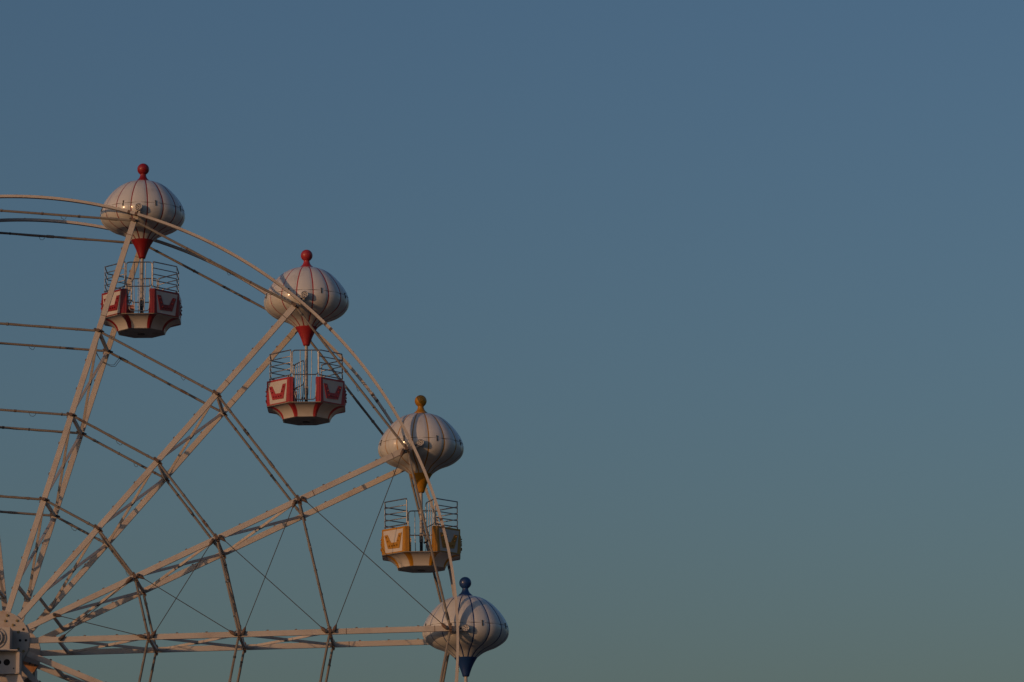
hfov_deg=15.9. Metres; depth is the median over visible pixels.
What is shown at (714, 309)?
sky
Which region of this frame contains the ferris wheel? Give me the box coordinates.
[0,194,468,681]
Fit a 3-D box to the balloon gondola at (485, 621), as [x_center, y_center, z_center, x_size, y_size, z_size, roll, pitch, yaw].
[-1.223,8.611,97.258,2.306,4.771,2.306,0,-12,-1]
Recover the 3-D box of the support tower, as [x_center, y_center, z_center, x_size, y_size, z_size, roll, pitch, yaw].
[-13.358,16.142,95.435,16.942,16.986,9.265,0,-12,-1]
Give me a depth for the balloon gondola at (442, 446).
97.59 m
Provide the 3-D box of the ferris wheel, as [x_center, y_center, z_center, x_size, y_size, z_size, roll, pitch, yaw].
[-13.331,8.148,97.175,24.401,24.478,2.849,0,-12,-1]
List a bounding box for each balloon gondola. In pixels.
[100,163,184,337]
[264,250,348,424]
[378,395,463,572]
[422,577,508,681]
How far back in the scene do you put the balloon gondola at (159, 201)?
98.85 m
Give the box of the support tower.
[0,627,36,681]
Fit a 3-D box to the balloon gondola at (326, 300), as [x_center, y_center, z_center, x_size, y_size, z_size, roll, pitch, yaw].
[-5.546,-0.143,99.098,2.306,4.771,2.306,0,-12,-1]
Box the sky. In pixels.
[0,0,1023,681]

